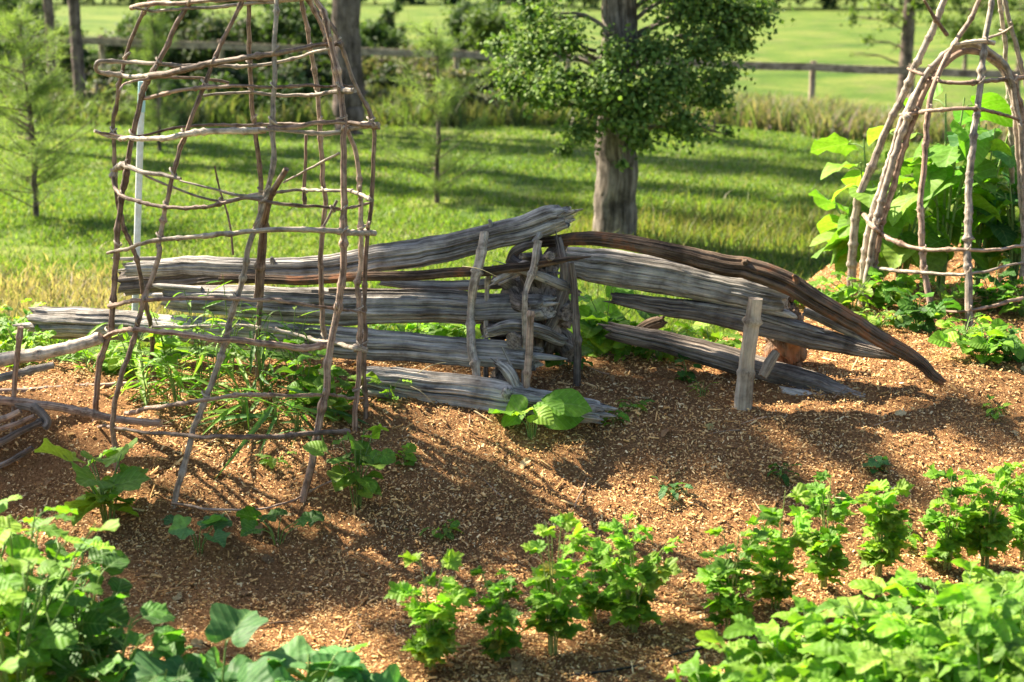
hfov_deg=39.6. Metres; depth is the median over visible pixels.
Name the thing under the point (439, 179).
pine sapling
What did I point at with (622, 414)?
seedling
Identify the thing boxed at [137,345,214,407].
garden plant
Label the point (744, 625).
potato plant
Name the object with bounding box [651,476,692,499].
seedling
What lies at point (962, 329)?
garden plant
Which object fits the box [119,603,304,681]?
squash plant
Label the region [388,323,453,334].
weed
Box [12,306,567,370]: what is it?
weathered log
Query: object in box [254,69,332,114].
shrub
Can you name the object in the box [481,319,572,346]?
broken branch
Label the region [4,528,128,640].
mustard plant
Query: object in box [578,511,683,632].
celery plant
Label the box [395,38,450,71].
shrub
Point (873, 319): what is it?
garden plant
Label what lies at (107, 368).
weed
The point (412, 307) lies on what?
weathered log
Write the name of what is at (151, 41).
shrub
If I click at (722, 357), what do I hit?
weathered log
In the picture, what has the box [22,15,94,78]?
shrub
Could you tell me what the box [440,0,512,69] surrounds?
shrub
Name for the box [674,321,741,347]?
weed
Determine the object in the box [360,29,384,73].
shrub
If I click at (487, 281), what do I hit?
wooden stake
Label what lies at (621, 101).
oak tree
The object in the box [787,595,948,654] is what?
potato plant
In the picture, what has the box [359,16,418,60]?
shrub
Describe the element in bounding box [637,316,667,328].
wood chunk
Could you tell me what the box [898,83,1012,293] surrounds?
tall squash
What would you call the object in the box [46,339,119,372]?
weed
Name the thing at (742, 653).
potato plant
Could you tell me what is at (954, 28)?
leafy tree
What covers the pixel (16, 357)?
branch edging
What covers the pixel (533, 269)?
wooden stake
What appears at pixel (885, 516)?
celery plant
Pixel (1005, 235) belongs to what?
tall squash
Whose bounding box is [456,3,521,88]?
shrub
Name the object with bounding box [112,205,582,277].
weathered log
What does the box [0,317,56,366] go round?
weed
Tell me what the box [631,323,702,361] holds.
weed
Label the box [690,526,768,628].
celery plant
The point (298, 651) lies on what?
squash plant
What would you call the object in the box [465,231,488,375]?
wooden stake
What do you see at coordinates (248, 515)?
squash seedling
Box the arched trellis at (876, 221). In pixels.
[846,0,1023,330]
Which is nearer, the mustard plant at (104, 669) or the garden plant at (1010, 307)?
the mustard plant at (104, 669)
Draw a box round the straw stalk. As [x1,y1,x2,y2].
[410,266,496,403]
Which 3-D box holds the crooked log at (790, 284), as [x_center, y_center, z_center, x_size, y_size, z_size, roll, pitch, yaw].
[0.904,-0.139,5.805,1.710,0.569,0.114,4,15,14]
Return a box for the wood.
[56,0,1023,8]
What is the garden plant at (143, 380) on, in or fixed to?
on the mulch bed
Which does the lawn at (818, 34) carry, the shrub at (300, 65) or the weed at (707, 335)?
the shrub at (300, 65)
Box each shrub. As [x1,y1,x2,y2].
[0,0,65,70]
[0,24,63,88]
[6,69,91,92]
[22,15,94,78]
[39,82,136,113]
[84,27,139,81]
[85,22,181,80]
[86,59,146,96]
[115,7,159,50]
[118,0,246,84]
[121,68,196,106]
[170,8,287,75]
[180,62,260,91]
[194,71,259,109]
[223,9,289,57]
[236,54,320,84]
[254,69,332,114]
[265,50,332,97]
[329,83,394,110]
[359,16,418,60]
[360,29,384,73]
[362,44,445,87]
[366,60,425,95]
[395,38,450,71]
[410,60,476,104]
[439,85,505,118]
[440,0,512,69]
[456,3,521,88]
[461,59,523,94]
[497,68,549,107]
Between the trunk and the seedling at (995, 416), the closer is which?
the seedling at (995, 416)
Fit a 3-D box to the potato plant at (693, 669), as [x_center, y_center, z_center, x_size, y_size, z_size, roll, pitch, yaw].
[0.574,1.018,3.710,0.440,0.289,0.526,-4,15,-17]
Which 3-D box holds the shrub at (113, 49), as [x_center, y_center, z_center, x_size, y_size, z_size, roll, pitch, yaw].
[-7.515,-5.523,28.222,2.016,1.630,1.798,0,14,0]
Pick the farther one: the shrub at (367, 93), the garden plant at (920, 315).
the shrub at (367, 93)
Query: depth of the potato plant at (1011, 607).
3.63 m
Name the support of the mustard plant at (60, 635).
on the mulch bed
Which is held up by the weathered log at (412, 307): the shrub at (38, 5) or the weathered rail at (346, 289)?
the weathered rail at (346, 289)
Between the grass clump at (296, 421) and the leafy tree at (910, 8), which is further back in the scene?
the leafy tree at (910, 8)
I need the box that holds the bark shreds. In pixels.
[0,245,1023,681]
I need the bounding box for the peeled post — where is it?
[734,297,762,410]
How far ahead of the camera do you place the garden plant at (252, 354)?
5.81 m
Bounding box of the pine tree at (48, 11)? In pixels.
[43,0,59,93]
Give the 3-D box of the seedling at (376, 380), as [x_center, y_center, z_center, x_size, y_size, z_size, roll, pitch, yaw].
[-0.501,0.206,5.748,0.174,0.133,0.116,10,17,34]
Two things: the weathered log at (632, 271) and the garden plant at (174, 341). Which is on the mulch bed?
the garden plant at (174, 341)
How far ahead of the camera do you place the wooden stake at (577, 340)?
5.86 m
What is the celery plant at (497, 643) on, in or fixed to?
on the mulch bed
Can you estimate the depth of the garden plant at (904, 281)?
6.98 m
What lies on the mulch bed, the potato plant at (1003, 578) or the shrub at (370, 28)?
the potato plant at (1003, 578)
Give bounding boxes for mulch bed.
[0,246,1023,681]
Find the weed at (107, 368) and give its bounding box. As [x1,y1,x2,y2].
[69,332,149,374]
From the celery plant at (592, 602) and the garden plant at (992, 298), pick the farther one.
the garden plant at (992, 298)
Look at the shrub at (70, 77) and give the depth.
24.23 m
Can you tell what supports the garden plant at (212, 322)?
on the mulch bed
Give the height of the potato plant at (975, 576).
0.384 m
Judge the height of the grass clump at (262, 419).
0.486 m
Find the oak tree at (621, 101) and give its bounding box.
[474,0,796,235]
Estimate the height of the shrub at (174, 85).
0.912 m
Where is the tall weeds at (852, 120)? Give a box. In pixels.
[551,86,1017,147]
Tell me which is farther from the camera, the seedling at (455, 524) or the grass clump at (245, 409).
the grass clump at (245, 409)
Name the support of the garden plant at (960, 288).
on the mulch bed
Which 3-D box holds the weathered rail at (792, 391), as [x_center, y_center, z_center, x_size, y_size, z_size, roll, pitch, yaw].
[1.269,0.233,5.771,0.415,0.070,0.056,5,15,19]
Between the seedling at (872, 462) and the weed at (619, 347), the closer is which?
the seedling at (872, 462)
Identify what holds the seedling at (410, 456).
on the mulch bed
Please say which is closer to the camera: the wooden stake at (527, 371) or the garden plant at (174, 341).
the wooden stake at (527, 371)
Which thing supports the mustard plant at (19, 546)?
on the mulch bed
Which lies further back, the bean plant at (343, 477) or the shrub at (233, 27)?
the shrub at (233, 27)
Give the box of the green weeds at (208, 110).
[0,80,897,133]
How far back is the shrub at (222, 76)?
22.63 m
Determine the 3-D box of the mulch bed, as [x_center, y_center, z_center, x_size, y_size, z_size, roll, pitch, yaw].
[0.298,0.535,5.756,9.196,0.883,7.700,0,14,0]
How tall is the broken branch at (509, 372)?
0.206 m
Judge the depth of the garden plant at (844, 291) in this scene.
6.91 m
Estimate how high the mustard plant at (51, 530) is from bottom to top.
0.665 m
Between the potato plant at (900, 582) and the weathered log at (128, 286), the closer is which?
the potato plant at (900, 582)
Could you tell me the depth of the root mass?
5.91 m
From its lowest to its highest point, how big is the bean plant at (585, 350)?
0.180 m
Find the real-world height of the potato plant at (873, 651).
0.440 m
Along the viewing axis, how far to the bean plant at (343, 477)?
5.13 m
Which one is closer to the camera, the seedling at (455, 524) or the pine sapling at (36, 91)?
the seedling at (455, 524)
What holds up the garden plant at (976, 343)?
on the mulch bed
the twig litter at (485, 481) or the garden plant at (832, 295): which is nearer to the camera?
the twig litter at (485, 481)
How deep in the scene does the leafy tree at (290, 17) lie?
28.50 m
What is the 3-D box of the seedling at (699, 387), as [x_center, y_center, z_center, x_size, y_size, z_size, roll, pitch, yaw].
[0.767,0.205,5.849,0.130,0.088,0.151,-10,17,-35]
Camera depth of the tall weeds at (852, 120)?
21.06 m
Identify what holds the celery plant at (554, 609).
on the mulch bed
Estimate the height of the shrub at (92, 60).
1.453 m
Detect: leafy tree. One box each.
[252,0,362,68]
[838,0,930,111]
[920,0,1023,68]
[983,1,1023,67]
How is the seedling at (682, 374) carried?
on the mulch bed
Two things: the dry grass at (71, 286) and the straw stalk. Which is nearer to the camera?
the straw stalk
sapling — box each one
[0,0,137,217]
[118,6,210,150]
[357,11,499,202]
[373,2,408,47]
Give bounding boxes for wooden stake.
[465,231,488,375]
[483,265,493,376]
[521,239,541,383]
[522,310,534,388]
[568,262,582,385]
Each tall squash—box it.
[809,132,916,277]
[847,126,996,287]
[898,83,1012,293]
[947,110,1020,288]
[956,167,1020,293]
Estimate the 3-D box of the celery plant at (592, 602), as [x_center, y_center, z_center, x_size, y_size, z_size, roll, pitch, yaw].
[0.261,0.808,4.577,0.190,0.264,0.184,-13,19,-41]
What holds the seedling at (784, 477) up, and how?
on the mulch bed
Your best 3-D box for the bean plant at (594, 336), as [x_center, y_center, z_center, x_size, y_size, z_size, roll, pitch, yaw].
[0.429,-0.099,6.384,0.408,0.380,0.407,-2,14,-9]
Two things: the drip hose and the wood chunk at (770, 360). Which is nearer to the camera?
the drip hose
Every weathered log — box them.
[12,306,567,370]
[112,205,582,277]
[117,271,232,295]
[149,283,559,325]
[360,366,617,423]
[565,247,797,319]
[597,322,865,397]
[603,292,899,360]
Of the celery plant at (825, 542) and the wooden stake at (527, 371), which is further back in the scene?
the wooden stake at (527, 371)
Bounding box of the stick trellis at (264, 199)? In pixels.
[91,0,380,510]
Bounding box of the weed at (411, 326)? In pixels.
[405,323,462,335]
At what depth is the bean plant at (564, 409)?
5.53 m
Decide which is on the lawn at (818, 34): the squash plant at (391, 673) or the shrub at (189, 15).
the shrub at (189, 15)
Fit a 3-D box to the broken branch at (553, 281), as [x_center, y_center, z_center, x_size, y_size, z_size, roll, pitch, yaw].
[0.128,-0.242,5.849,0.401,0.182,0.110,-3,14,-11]
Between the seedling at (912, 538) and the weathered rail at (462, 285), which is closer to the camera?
the seedling at (912, 538)
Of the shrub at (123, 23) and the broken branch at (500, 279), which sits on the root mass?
the broken branch at (500, 279)
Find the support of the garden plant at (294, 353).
on the mulch bed
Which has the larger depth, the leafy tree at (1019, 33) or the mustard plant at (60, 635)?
the leafy tree at (1019, 33)
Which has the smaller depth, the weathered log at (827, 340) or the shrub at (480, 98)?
the weathered log at (827, 340)
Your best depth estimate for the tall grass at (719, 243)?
11.71 m
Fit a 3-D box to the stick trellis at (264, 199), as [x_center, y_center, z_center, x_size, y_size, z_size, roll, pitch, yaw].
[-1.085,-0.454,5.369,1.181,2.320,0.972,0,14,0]
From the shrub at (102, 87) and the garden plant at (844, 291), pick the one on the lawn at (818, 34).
the shrub at (102, 87)
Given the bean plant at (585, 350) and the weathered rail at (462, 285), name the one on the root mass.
the weathered rail at (462, 285)
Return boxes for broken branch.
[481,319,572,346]
[488,260,528,286]
[491,346,522,386]
[494,260,586,298]
[544,231,569,345]
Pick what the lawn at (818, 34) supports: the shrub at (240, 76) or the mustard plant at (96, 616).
the shrub at (240, 76)
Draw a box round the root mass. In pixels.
[480,235,573,380]
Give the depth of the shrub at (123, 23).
30.79 m
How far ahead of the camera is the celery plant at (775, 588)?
4.60 m
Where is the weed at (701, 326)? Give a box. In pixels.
[672,325,720,361]
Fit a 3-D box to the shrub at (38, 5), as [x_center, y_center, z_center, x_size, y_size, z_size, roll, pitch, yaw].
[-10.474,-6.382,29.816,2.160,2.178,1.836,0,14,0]
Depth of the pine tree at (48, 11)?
23.26 m
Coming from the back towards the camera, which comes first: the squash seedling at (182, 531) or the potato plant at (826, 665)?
the squash seedling at (182, 531)
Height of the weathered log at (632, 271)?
0.266 m
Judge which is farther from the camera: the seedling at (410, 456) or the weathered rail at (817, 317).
the weathered rail at (817, 317)
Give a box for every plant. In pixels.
[0,494,68,631]
[0,506,119,681]
[0,536,102,681]
[0,536,131,681]
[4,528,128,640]
[24,600,186,681]
[34,437,150,526]
[86,322,162,387]
[110,342,176,405]
[114,634,210,681]
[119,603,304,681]
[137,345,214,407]
[142,309,187,378]
[163,281,231,383]
[175,318,254,412]
[192,274,266,378]
[235,313,300,399]
[249,306,320,390]
[260,635,370,681]
[274,337,338,406]
[302,424,395,509]
[302,652,408,681]
[308,365,377,423]
[384,548,471,669]
[461,565,525,660]
[488,388,591,439]
[518,511,593,655]
[544,331,594,369]
[569,285,659,357]
[570,548,620,623]
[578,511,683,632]
[665,651,720,681]
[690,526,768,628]
[695,626,833,681]
[721,662,851,681]
[723,594,901,681]
[741,482,815,608]
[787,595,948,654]
[787,595,950,681]
[797,470,858,589]
[797,621,953,681]
[808,279,857,305]
[814,271,881,310]
[843,300,912,327]
[847,266,921,309]
[848,566,974,641]
[855,478,914,576]
[867,577,1023,681]
[883,287,960,332]
[907,633,1023,681]
[910,274,975,316]
[917,462,991,569]
[928,318,1023,365]
[933,312,1016,340]
[936,558,1023,634]
[938,581,1023,680]
[942,462,1023,568]
[953,258,1023,311]
[979,569,1023,592]
[985,327,1023,362]
[987,276,1023,316]
[1003,481,1023,559]
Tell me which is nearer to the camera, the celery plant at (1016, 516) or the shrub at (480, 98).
the celery plant at (1016, 516)
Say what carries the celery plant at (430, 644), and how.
on the mulch bed
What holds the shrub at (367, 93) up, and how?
on the lawn at (818, 34)
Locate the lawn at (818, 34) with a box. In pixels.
[0,0,1023,360]
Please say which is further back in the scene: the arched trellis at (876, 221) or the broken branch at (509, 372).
the arched trellis at (876, 221)
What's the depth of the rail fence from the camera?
24.94 m
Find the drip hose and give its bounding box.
[569,646,704,676]
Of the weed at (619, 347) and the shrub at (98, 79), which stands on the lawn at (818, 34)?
the shrub at (98, 79)
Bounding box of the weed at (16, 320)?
[0,298,46,342]
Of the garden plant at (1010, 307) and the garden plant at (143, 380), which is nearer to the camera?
the garden plant at (143, 380)
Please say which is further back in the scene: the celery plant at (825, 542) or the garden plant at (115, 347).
the garden plant at (115, 347)
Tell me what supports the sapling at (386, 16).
on the lawn at (818, 34)
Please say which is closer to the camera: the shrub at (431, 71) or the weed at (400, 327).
the weed at (400, 327)
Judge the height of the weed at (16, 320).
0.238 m
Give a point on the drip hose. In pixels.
(629, 667)
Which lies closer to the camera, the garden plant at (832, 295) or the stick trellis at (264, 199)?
the stick trellis at (264, 199)
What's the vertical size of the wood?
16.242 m
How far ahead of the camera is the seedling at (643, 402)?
5.69 m
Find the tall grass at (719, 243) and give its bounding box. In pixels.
[526,184,860,297]
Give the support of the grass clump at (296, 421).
on the mulch bed
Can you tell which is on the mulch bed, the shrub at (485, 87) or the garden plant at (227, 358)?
the garden plant at (227, 358)
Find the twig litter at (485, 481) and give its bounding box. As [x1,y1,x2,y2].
[97,335,1001,655]
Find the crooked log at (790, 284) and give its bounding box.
[540,231,946,385]
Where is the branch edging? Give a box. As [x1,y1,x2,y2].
[0,326,162,468]
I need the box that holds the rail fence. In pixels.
[0,34,1020,102]
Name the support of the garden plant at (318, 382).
on the mulch bed
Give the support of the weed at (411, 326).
on the mulch bed
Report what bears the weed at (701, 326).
on the mulch bed
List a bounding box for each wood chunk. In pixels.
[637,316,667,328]
[758,349,779,378]
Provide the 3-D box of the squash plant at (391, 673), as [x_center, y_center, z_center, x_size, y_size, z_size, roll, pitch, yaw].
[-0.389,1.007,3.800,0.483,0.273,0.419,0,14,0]
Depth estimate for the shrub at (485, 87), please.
23.73 m
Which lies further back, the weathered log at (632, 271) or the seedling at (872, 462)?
the weathered log at (632, 271)
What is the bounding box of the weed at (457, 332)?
[428,323,481,338]
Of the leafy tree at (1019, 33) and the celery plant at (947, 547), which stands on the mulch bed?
the celery plant at (947, 547)
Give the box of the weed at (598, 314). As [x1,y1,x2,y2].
[569,311,611,338]
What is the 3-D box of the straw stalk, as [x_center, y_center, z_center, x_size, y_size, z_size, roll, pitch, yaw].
[-0.229,-0.017,5.576,0.348,0.560,0.023,0,14,0]
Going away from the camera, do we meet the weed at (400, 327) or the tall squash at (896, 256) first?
the weed at (400, 327)
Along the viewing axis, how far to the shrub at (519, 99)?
21.58 m
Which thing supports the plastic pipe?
on the lawn at (818, 34)
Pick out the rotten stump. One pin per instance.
(791, 354)
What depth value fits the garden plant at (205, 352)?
5.71 m
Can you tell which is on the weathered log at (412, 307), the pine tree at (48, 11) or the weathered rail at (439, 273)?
the weathered rail at (439, 273)
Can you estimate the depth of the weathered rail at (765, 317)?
5.89 m
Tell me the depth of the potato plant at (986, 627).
3.62 m
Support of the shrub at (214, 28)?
on the lawn at (818, 34)
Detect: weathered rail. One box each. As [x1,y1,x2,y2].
[218,256,590,284]
[328,287,489,294]
[379,268,575,290]
[682,300,823,332]
[779,386,825,395]
[802,307,878,347]
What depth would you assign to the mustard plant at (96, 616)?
3.98 m
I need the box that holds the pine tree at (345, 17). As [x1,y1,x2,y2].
[331,0,364,135]
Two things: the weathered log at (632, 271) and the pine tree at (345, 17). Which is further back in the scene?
the pine tree at (345, 17)
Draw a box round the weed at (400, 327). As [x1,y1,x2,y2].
[368,323,431,331]
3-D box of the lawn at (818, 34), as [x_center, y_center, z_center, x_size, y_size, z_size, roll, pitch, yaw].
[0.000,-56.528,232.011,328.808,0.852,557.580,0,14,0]
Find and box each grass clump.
[166,350,295,447]
[196,371,342,481]
[236,391,369,448]
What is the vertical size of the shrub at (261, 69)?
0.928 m
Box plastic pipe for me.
[132,81,145,310]
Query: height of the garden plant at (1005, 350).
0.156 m
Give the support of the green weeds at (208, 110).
on the lawn at (818, 34)
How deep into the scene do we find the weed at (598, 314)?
6.29 m
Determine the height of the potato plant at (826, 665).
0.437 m
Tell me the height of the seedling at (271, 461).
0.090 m
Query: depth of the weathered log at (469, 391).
5.72 m
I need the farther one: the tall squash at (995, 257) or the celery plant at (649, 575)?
the tall squash at (995, 257)
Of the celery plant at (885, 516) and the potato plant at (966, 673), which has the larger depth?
the celery plant at (885, 516)
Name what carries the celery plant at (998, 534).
on the mulch bed
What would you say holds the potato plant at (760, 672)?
on the mulch bed
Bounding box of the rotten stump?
[762,297,806,366]
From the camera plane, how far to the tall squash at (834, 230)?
7.52 m
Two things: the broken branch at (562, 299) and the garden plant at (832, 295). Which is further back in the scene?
the garden plant at (832, 295)
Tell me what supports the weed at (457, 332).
on the mulch bed
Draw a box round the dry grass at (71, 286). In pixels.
[0,239,295,342]
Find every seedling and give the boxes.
[161,512,232,553]
[236,505,324,545]
[254,450,296,468]
[369,377,411,402]
[394,443,416,465]
[419,518,463,539]
[601,403,629,425]
[616,399,654,415]
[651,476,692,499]
[675,353,702,382]
[687,379,717,396]
[766,462,801,485]
[862,453,889,473]
[904,521,922,549]
[983,394,1011,419]
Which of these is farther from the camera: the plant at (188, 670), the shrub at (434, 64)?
the shrub at (434, 64)
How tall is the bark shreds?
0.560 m
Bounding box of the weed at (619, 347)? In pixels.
[593,316,638,362]
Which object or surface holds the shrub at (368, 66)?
on the lawn at (818, 34)
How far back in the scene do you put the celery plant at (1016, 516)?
4.90 m
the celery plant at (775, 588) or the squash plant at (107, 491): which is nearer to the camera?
the celery plant at (775, 588)
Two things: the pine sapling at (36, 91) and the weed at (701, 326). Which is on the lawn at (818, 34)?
the pine sapling at (36, 91)
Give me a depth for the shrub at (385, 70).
24.08 m
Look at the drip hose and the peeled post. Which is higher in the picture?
the peeled post
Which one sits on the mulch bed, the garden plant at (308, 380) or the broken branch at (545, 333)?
the garden plant at (308, 380)
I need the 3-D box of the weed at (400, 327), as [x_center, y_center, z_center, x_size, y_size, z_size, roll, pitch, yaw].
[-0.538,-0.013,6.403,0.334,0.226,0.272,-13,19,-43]

